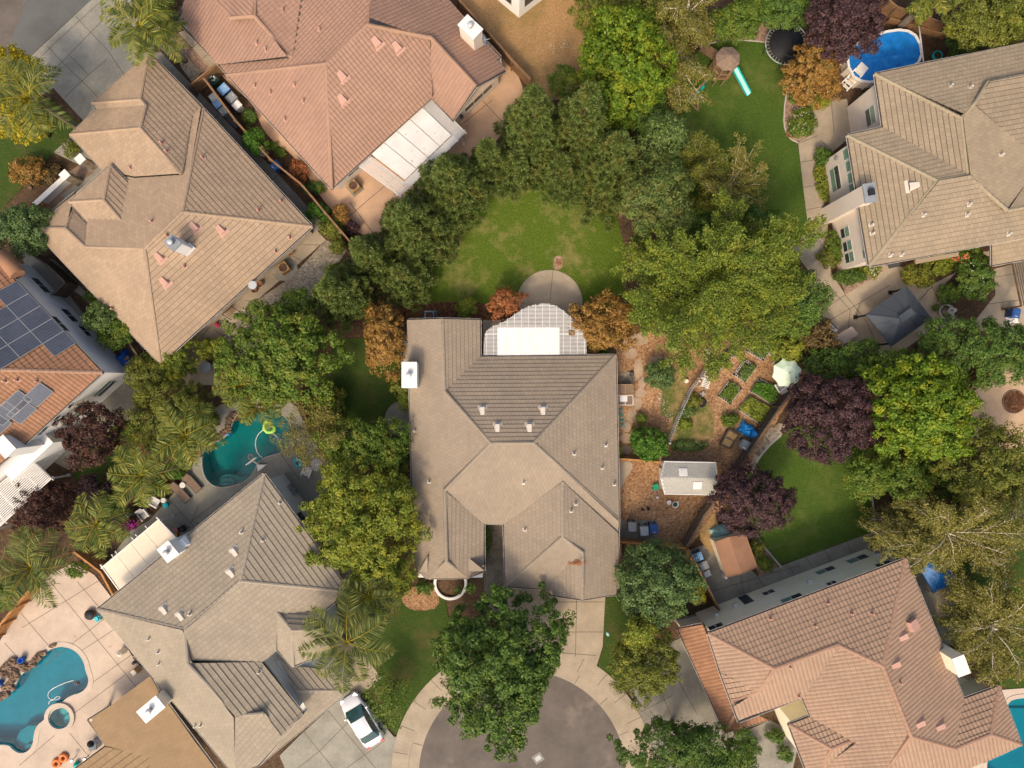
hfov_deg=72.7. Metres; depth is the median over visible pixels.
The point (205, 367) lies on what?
patio table
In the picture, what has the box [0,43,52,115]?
golden tree
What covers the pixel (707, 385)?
garden gate
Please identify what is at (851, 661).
house
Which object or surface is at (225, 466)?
swimming pool
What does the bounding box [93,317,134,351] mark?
broadleaf tree
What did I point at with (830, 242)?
hedge
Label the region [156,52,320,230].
side path
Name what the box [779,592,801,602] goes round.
window
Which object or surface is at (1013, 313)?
wheelie bin
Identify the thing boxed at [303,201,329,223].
shrub
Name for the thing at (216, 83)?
wheelie bin
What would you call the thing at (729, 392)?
raised bed
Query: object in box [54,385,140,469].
patio
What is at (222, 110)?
wheelie bin
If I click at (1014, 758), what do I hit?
swimming pool
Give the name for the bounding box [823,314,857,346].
outdoor kitchen
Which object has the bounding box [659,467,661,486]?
door
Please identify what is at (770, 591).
window
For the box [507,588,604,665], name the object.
driveway
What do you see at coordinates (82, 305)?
side yard soil
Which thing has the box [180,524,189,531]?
kettle barbecue
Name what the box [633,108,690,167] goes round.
evergreen tree
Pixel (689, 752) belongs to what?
broadleaf tree
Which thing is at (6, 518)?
patio cover
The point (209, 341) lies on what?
shrub
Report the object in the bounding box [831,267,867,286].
shrub
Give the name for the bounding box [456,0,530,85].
timber fence
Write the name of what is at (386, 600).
broadleaf tree
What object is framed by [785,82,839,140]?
flower bed
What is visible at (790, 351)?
bush
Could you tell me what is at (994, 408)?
granite yard
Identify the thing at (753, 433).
tarp cover
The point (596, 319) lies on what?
autumn tree
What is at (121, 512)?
shrub
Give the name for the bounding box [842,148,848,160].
window
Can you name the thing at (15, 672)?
boulder
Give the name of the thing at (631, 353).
flagstone path
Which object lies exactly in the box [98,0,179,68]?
palm tree
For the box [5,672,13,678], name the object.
boulder
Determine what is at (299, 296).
bush
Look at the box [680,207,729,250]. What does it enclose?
bush
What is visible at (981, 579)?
lawn
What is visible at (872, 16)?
plum tree
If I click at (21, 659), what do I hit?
plant pot
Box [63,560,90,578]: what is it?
shrub
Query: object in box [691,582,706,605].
bush
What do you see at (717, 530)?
tarp cover
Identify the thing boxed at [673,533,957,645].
side concrete
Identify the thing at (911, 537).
birch tree
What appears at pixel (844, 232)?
window
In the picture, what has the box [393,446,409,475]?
bush
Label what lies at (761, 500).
plum tree
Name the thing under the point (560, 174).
pine tree
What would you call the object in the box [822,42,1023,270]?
house
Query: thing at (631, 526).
wheelie bin
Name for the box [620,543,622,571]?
timber fence
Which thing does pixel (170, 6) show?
bush
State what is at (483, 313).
mulch bed
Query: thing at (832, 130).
walkway
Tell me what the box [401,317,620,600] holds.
house
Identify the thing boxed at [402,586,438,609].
mulch bed
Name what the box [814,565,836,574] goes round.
window
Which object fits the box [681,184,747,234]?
bush
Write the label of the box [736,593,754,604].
window
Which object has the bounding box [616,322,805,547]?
woodchip yard
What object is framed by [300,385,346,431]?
bush
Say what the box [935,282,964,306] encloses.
shrub
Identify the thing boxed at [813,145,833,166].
shrub
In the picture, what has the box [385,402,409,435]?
concrete disc
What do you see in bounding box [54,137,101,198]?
entry walk
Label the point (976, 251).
shrub
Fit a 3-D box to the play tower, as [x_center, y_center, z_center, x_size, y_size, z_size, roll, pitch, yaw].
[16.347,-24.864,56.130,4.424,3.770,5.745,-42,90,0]
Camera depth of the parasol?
55.46 m
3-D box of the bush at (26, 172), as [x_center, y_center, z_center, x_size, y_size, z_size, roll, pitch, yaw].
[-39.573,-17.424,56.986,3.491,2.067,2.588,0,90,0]
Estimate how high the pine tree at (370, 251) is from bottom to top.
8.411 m
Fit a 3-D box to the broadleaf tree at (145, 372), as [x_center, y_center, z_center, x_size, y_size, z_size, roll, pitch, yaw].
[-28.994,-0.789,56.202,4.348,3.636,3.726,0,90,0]
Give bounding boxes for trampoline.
[762,13,810,68]
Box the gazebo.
[853,286,929,346]
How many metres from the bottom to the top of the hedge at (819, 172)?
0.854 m
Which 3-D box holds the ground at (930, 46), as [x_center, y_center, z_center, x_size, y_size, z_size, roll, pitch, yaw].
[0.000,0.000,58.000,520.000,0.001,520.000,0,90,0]
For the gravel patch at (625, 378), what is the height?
0.089 m
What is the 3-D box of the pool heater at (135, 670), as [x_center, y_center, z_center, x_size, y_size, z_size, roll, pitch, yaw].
[-31.125,23.750,57.610,0.420,0.780,0.500,-40,90,0]
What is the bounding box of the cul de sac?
[419,673,625,767]
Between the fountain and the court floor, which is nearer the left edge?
the court floor
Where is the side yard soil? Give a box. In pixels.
[60,283,139,375]
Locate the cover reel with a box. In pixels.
[918,26,923,61]
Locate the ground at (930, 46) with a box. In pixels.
[0,0,1023,767]
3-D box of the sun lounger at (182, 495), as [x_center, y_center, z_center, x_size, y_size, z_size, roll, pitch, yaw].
[-27.492,8.967,57.632,0.724,0.737,1.986,-42,90,0]
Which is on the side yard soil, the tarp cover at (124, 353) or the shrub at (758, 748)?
the tarp cover at (124, 353)
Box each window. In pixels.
[30,277,51,293]
[38,426,49,434]
[52,316,69,330]
[60,308,79,322]
[77,325,92,336]
[91,381,116,396]
[296,511,307,525]
[465,84,491,112]
[524,0,533,7]
[707,622,723,629]
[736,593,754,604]
[761,589,775,595]
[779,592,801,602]
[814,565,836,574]
[825,580,836,585]
[829,165,841,192]
[839,225,849,239]
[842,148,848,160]
[842,239,852,252]
[844,251,854,263]
[845,160,850,172]
[845,554,869,563]
[847,172,852,184]
[848,182,853,192]
[865,104,876,127]
[874,560,891,566]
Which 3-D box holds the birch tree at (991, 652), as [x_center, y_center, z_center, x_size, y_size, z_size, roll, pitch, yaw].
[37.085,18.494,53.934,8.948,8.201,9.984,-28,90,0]
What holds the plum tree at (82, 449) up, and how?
on the ground at (930, 46)
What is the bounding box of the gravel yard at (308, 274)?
[221,240,346,357]
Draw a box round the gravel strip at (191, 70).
[165,34,200,81]
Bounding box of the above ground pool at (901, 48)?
[839,28,921,89]
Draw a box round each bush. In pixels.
[7,155,47,185]
[29,202,51,221]
[32,160,61,187]
[59,138,79,159]
[89,492,118,518]
[140,0,175,22]
[168,0,182,22]
[272,286,315,332]
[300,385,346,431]
[385,435,409,465]
[388,374,408,396]
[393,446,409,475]
[396,393,408,412]
[455,296,477,317]
[545,63,581,99]
[566,0,626,40]
[585,341,611,353]
[621,89,667,133]
[622,0,671,30]
[622,606,658,651]
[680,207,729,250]
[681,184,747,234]
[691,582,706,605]
[704,7,735,46]
[713,0,761,45]
[722,311,744,340]
[727,203,779,228]
[740,0,777,28]
[757,0,813,31]
[769,336,804,363]
[781,310,817,337]
[802,344,854,386]
[839,336,881,379]
[902,478,951,523]
[916,469,961,515]
[945,27,987,56]
[950,578,978,604]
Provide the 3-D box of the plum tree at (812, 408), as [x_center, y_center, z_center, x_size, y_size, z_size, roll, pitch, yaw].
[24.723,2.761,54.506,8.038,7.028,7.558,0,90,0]
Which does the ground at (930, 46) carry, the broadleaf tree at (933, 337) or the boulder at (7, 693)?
the broadleaf tree at (933, 337)
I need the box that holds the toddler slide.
[93,614,102,622]
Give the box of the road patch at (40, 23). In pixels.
[1,0,90,69]
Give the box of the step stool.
[652,484,658,489]
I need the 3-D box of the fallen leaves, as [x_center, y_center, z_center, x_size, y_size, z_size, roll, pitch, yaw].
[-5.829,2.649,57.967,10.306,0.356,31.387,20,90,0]
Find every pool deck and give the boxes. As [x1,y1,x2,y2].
[0,564,171,767]
[112,395,330,557]
[972,688,1023,767]
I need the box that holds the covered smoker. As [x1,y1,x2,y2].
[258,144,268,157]
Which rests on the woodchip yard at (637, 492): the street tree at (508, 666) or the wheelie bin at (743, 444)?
the wheelie bin at (743, 444)
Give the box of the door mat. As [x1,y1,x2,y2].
[888,262,899,267]
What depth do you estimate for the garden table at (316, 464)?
57.27 m
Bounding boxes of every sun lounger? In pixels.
[168,481,190,503]
[181,472,201,493]
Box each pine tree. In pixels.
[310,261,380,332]
[344,231,398,286]
[377,250,438,312]
[378,188,460,271]
[413,151,499,236]
[469,136,518,198]
[493,82,564,182]
[497,144,543,201]
[530,150,583,210]
[543,80,613,175]
[570,171,628,232]
[573,128,643,210]
[616,149,695,241]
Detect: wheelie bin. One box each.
[208,74,221,89]
[208,91,223,101]
[212,98,228,108]
[217,83,230,99]
[218,105,234,116]
[224,91,239,103]
[231,100,243,114]
[269,160,284,172]
[627,519,636,531]
[639,523,648,535]
[648,521,657,533]
[692,549,703,560]
[698,558,709,570]
[703,569,711,577]
[737,438,750,449]
[1004,308,1020,318]
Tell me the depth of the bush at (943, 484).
55.49 m
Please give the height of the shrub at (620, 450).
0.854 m
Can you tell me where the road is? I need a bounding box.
[0,0,52,53]
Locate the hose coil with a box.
[932,50,942,59]
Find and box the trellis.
[992,261,1023,309]
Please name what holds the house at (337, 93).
on the ground at (930, 46)
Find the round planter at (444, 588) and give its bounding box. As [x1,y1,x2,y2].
[434,579,467,599]
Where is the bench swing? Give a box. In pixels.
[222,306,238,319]
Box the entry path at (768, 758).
[735,720,796,767]
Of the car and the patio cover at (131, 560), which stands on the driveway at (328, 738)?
the car
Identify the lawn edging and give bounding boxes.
[700,39,797,142]
[752,434,875,567]
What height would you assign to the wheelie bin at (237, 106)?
0.978 m
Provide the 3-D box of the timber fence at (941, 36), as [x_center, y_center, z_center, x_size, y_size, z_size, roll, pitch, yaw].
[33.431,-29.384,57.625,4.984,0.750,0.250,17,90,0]
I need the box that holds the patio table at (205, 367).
[200,362,210,372]
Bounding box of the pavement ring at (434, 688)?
[391,644,652,767]
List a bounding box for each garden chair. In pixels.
[135,508,151,521]
[147,497,160,508]
[300,465,312,477]
[774,384,787,393]
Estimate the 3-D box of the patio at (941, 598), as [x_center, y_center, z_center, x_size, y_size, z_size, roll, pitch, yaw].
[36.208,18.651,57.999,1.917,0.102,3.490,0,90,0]
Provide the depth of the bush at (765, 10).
55.02 m
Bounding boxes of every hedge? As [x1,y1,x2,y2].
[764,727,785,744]
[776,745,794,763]
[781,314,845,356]
[813,161,829,201]
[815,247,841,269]
[824,229,842,260]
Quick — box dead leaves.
[568,558,586,566]
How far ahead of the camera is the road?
57.99 m
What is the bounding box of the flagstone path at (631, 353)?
[620,332,668,453]
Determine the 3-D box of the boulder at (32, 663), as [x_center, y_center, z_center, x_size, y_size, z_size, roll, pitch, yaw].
[-39.794,23.200,57.785,0.743,0.589,0.764,0,90,0]
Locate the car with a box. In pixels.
[340,691,384,749]
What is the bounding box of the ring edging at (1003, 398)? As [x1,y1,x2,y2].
[1002,389,1023,413]
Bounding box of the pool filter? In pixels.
[116,647,141,665]
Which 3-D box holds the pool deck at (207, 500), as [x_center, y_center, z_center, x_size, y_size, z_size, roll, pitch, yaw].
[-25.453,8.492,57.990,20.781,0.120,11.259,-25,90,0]
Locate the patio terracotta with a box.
[221,59,522,234]
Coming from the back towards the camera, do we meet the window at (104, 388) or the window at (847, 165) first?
the window at (104, 388)
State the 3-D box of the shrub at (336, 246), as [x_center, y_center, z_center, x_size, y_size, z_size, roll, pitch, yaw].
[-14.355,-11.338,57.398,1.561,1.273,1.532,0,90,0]
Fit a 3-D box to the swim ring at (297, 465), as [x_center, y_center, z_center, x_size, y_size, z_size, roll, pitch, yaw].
[-17.771,6.542,57.880,0.738,0.364,0.899,0,90,0]
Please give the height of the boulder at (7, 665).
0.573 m
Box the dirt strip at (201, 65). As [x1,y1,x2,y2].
[173,33,209,73]
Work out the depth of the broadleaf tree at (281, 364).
52.22 m
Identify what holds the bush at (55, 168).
on the ground at (930, 46)
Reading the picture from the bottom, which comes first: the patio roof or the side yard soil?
the patio roof
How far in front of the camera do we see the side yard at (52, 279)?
57.97 m
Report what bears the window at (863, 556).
in the house at (851, 661)
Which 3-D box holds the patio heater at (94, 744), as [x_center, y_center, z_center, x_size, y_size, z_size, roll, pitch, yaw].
[-34.523,29.666,57.435,0.680,1.130,0.802,0,90,0]
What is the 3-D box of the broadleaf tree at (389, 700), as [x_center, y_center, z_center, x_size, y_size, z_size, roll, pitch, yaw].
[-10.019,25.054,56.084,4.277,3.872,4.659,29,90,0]
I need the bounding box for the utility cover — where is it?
[531,752,543,764]
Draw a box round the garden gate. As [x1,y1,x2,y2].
[701,374,709,388]
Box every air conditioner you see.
[276,261,291,275]
[346,179,363,196]
[424,310,436,317]
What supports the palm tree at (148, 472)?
on the ground at (930, 46)
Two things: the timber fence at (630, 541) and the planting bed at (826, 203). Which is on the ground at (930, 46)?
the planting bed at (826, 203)
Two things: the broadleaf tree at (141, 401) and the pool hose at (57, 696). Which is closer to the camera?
the broadleaf tree at (141, 401)
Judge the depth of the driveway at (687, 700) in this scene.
57.95 m
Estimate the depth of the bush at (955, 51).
56.51 m
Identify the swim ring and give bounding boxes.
[51,758,61,767]
[58,753,68,762]
[294,458,302,467]
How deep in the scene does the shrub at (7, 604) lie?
55.49 m
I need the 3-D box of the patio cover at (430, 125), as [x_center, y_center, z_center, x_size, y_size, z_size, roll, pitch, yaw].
[-7.890,-18.694,56.600,8.133,2.800,4.220,-44,90,0]
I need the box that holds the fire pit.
[84,610,94,619]
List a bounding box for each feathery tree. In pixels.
[609,186,801,383]
[694,212,828,324]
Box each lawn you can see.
[0,98,78,209]
[72,419,145,492]
[320,338,400,421]
[359,595,451,735]
[401,178,627,315]
[598,595,642,687]
[665,41,806,276]
[740,426,873,563]
[939,496,1023,688]
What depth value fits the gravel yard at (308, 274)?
57.96 m
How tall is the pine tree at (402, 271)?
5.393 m
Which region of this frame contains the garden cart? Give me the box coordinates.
[225,114,241,128]
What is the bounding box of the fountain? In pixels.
[938,304,956,318]
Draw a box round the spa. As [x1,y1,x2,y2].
[44,702,74,732]
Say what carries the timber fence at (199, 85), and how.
on the ground at (930, 46)
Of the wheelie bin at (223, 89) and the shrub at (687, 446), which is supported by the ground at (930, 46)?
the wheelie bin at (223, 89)
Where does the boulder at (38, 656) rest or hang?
on the pool deck at (32, 630)
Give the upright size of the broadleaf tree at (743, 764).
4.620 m
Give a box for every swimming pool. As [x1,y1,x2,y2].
[0,642,92,757]
[201,407,291,487]
[983,694,1023,767]
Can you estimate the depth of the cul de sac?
57.98 m
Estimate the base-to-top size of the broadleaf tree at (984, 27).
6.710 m
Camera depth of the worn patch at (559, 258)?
57.96 m
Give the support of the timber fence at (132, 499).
on the ground at (930, 46)
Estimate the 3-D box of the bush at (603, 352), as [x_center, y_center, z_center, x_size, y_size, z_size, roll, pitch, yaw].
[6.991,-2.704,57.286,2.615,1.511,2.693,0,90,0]
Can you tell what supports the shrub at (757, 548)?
on the ground at (930, 46)
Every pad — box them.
[274,258,297,280]
[619,461,631,487]
[620,520,656,539]
[792,233,824,268]
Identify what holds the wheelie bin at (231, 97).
on the ground at (930, 46)
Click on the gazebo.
(898, 315)
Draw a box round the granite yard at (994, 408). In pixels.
[966,368,1023,448]
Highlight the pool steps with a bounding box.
[842,62,868,90]
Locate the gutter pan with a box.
[408,666,634,767]
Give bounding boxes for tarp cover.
[115,349,133,365]
[709,524,730,537]
[736,420,753,435]
[746,429,759,438]
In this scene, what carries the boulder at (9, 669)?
on the pool deck at (32, 630)
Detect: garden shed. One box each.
[659,460,716,494]
[710,533,756,576]
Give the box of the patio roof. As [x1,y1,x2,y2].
[74,675,217,767]
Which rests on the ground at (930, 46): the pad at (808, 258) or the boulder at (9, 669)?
the pad at (808, 258)
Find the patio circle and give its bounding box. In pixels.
[517,270,582,332]
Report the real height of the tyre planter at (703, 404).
0.228 m
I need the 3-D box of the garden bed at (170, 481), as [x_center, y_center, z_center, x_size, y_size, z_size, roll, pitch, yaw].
[-26.291,3.496,58.004,14.176,0.092,5.716,-38,90,0]
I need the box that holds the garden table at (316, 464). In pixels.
[311,459,321,470]
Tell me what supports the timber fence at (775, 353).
on the woodchip yard at (637, 492)
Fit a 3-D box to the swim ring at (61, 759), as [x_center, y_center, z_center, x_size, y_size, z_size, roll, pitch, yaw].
[-37.250,31.042,57.820,0.820,0.266,0.820,0,90,0]
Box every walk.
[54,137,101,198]
[180,228,325,384]
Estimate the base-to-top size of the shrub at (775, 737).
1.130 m
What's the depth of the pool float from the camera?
57.81 m
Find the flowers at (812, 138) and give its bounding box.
[784,106,996,293]
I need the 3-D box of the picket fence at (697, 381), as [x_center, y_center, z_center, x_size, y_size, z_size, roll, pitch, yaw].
[14.716,1.084,57.290,0.611,1.420,8.527,23,90,0]
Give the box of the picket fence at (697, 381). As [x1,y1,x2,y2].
[666,348,711,443]
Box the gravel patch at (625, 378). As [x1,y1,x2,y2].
[619,371,634,383]
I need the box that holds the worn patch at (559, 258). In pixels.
[553,256,562,269]
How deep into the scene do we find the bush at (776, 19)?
54.62 m
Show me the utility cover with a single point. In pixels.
(538, 757)
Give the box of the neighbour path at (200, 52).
[179,30,214,66]
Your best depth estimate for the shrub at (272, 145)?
57.59 m
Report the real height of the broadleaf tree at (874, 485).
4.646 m
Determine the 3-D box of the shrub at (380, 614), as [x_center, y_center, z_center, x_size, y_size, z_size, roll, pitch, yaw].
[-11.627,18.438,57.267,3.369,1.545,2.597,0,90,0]
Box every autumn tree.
[362,301,406,381]
[485,285,528,323]
[567,287,638,353]
[778,31,844,109]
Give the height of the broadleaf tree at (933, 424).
8.823 m
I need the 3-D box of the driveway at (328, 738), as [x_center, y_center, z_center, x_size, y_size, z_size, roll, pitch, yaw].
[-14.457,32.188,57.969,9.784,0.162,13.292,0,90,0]
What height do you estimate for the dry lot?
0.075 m
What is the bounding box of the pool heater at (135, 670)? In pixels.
[130,666,141,675]
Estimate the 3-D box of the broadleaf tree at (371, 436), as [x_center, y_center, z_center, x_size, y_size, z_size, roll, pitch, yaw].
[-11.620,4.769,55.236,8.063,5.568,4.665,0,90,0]
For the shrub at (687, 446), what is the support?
on the woodchip yard at (637, 492)
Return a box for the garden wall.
[33,177,70,205]
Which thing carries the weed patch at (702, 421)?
on the woodchip yard at (637, 492)
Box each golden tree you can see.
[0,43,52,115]
[0,96,50,146]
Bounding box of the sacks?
[1005,317,1018,324]
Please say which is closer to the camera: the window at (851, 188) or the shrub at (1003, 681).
the window at (851, 188)
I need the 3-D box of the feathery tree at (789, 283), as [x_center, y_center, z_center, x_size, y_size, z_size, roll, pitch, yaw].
[18.266,-8.748,53.447,9.398,9.176,8.424,0,90,0]
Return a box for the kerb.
[406,665,636,767]
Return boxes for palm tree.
[0,54,77,142]
[0,524,74,610]
[64,488,136,558]
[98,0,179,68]
[106,445,185,508]
[134,8,188,64]
[150,398,227,471]
[212,360,270,415]
[237,382,284,429]
[297,586,398,695]
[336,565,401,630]
[895,0,959,28]
[900,0,934,28]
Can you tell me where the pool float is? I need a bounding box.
[262,420,276,433]
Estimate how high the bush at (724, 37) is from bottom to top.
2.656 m
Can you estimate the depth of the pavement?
57.95 m
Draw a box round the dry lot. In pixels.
[461,0,620,99]
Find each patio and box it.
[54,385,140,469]
[483,320,585,355]
[935,587,957,628]
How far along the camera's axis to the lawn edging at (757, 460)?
57.94 m
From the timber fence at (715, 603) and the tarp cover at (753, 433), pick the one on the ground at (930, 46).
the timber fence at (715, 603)
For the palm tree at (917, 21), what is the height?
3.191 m
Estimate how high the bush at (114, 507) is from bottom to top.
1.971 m
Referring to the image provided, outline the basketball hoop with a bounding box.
[246,454,266,471]
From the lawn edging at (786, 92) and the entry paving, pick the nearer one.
the lawn edging at (786, 92)
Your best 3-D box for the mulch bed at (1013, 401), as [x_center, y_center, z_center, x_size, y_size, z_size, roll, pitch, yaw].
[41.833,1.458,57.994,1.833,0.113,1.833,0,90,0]
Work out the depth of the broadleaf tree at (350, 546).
51.70 m
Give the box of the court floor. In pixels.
[484,524,505,613]
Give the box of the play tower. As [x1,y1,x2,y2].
[681,45,750,111]
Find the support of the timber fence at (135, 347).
on the ground at (930, 46)
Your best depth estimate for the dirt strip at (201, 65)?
57.98 m
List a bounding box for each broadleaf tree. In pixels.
[0,201,54,259]
[79,299,116,333]
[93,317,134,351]
[122,352,175,394]
[122,374,220,456]
[149,336,208,387]
[212,298,354,410]
[294,440,432,589]
[309,415,413,474]
[347,546,418,611]
[360,666,414,733]
[575,2,678,131]
[606,617,683,710]
[606,715,756,767]
[612,538,709,631]
[696,131,769,216]
[717,737,758,767]
[786,269,836,326]
[842,447,896,503]
[854,347,933,395]
[860,352,985,464]
[881,449,941,506]
[914,313,992,374]
[930,411,1023,515]
[941,0,1023,52]
[956,315,1023,392]
[991,0,1023,43]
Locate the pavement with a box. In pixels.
[1,0,164,125]
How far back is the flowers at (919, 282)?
56.72 m
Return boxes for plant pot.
[17,656,25,663]
[256,280,262,286]
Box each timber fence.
[0,588,35,636]
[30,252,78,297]
[53,253,149,365]
[73,547,117,595]
[125,424,219,505]
[188,83,198,96]
[191,63,224,93]
[202,78,349,240]
[296,397,336,459]
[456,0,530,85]
[619,457,661,463]
[620,538,685,548]
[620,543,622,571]
[680,383,798,545]
[683,544,720,610]
[759,338,797,383]
[885,17,946,40]
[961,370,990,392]
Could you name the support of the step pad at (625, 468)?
on the ground at (930, 46)
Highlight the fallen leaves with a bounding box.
[414,259,561,608]
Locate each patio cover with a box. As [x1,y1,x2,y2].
[0,463,70,528]
[100,515,176,589]
[359,101,466,197]
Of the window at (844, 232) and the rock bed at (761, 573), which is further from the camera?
the rock bed at (761, 573)
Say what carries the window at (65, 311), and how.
in the house at (56, 360)
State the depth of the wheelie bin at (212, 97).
57.03 m
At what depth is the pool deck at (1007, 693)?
57.94 m
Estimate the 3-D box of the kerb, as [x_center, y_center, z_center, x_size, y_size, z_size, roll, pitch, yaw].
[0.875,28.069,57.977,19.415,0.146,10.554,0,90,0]
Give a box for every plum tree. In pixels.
[0,479,76,538]
[51,400,127,472]
[71,471,114,513]
[707,456,797,541]
[780,371,883,466]
[804,0,890,63]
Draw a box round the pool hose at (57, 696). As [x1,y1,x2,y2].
[48,680,73,703]
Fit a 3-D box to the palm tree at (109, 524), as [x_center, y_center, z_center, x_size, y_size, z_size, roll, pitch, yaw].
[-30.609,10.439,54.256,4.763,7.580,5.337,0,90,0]
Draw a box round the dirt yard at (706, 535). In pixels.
[700,514,717,554]
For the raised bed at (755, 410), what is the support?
on the woodchip yard at (637, 492)
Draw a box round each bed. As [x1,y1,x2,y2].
[135,397,261,500]
[395,302,501,350]
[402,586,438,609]
[698,12,770,46]
[710,348,733,371]
[717,380,741,404]
[732,360,756,382]
[737,396,770,423]
[745,339,769,360]
[749,378,780,404]
[750,423,785,465]
[752,538,777,577]
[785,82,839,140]
[819,145,828,205]
[828,235,882,294]
[868,0,946,36]
[902,252,957,285]
[945,253,994,329]
[1003,391,1023,411]
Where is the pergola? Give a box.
[484,303,586,355]
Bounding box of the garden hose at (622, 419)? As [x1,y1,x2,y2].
[618,408,625,426]
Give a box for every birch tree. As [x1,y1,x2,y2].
[644,86,680,127]
[647,18,716,115]
[653,0,718,49]
[855,486,1023,577]
[931,558,1023,687]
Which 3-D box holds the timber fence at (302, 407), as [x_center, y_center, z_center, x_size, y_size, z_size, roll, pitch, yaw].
[-16.056,3.596,57.075,0.296,1.850,6.364,-33,90,0]
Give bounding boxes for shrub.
[0,576,21,612]
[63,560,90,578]
[81,290,97,301]
[111,505,128,523]
[119,508,137,530]
[148,479,169,497]
[164,459,186,480]
[194,337,219,359]
[240,126,268,156]
[241,108,256,125]
[269,141,278,150]
[274,147,286,157]
[287,158,309,184]
[302,179,325,194]
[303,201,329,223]
[317,215,345,240]
[328,238,345,255]
[331,202,350,226]
[343,218,359,235]
[353,595,389,619]
[414,579,433,596]
[485,524,491,554]
[619,445,623,457]
[629,425,669,462]
[635,413,647,424]
[642,358,678,390]
[671,439,708,453]
[675,417,692,430]
[676,128,730,197]
[678,405,698,417]
[685,391,702,407]
[720,412,740,427]
[740,735,763,756]
[750,537,765,558]
[755,556,775,572]
[787,87,803,104]
[787,105,818,138]
[809,93,832,110]
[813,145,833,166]
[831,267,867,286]
[859,266,881,279]
[900,258,935,288]
[926,253,955,276]
[932,304,939,311]
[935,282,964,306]
[951,247,986,274]
[955,257,999,301]
[988,678,1006,685]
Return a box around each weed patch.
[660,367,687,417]
[668,393,713,446]
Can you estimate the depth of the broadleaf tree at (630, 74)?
51.33 m
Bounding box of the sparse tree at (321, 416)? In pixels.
[268,389,346,473]
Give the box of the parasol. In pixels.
[772,359,800,386]
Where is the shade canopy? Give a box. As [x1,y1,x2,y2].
[918,556,955,592]
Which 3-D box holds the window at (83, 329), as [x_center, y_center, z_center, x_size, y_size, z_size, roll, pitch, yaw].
[-34.771,-4.325,56.690,0.847,0.840,0.892,0,90,0]
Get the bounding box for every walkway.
[332,631,380,694]
[798,99,1023,355]
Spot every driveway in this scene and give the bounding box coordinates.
[280,692,396,767]
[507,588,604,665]
[630,638,734,767]
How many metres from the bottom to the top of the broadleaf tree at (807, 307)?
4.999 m
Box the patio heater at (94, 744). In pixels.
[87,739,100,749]
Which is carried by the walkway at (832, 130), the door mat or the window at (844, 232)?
the door mat
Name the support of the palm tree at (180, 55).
on the ground at (930, 46)
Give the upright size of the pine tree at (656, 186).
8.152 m
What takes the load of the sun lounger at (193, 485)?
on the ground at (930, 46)
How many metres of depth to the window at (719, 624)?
54.16 m
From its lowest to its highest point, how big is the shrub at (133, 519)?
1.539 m
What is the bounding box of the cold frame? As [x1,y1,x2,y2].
[618,384,632,404]
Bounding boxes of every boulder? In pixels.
[0,685,7,690]
[0,692,6,698]
[2,690,10,696]
[5,661,11,667]
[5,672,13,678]
[5,681,12,687]
[6,666,14,671]
[7,685,15,690]
[8,657,17,666]
[8,677,16,683]
[9,668,18,676]
[20,664,28,671]
[28,660,36,667]
[34,652,42,659]
[39,650,46,655]
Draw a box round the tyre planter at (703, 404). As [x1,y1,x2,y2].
[699,398,705,407]
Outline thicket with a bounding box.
[744,261,806,339]
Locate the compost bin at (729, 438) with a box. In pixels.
[719,429,739,448]
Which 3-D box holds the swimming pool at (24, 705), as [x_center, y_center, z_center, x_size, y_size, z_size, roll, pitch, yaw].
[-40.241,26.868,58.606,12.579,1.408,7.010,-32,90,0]
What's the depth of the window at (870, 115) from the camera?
54.68 m
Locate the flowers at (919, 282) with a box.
[907,271,929,289]
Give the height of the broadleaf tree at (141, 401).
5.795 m
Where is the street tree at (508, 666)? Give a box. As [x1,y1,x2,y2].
[429,581,576,762]
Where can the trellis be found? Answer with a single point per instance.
(1016, 283)
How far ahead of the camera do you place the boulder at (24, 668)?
57.64 m
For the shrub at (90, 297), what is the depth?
56.77 m
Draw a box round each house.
[0,249,128,482]
[31,53,313,363]
[97,473,351,767]
[176,0,505,189]
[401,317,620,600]
[498,0,540,16]
[676,549,1022,767]
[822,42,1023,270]
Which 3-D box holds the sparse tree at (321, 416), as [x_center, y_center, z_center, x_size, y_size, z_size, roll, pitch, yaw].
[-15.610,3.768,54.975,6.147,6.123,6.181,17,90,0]
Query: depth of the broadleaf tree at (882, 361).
53.54 m
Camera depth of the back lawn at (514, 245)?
57.98 m
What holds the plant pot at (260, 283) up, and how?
on the ground at (930, 46)
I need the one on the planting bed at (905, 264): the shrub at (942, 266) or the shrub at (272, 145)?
the shrub at (942, 266)
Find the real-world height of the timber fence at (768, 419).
1.850 m
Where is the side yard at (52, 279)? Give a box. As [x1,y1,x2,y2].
[21,250,141,386]
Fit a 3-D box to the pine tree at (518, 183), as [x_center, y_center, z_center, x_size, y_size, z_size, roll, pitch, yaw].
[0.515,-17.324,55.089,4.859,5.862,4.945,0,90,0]
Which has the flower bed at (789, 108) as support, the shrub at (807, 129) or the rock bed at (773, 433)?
the shrub at (807, 129)
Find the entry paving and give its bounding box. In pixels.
[47,165,93,208]
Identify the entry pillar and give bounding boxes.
[59,169,82,185]
[74,153,97,170]
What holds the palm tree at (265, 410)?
on the ground at (930, 46)
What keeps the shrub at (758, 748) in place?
on the ground at (930, 46)
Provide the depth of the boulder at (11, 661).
57.66 m

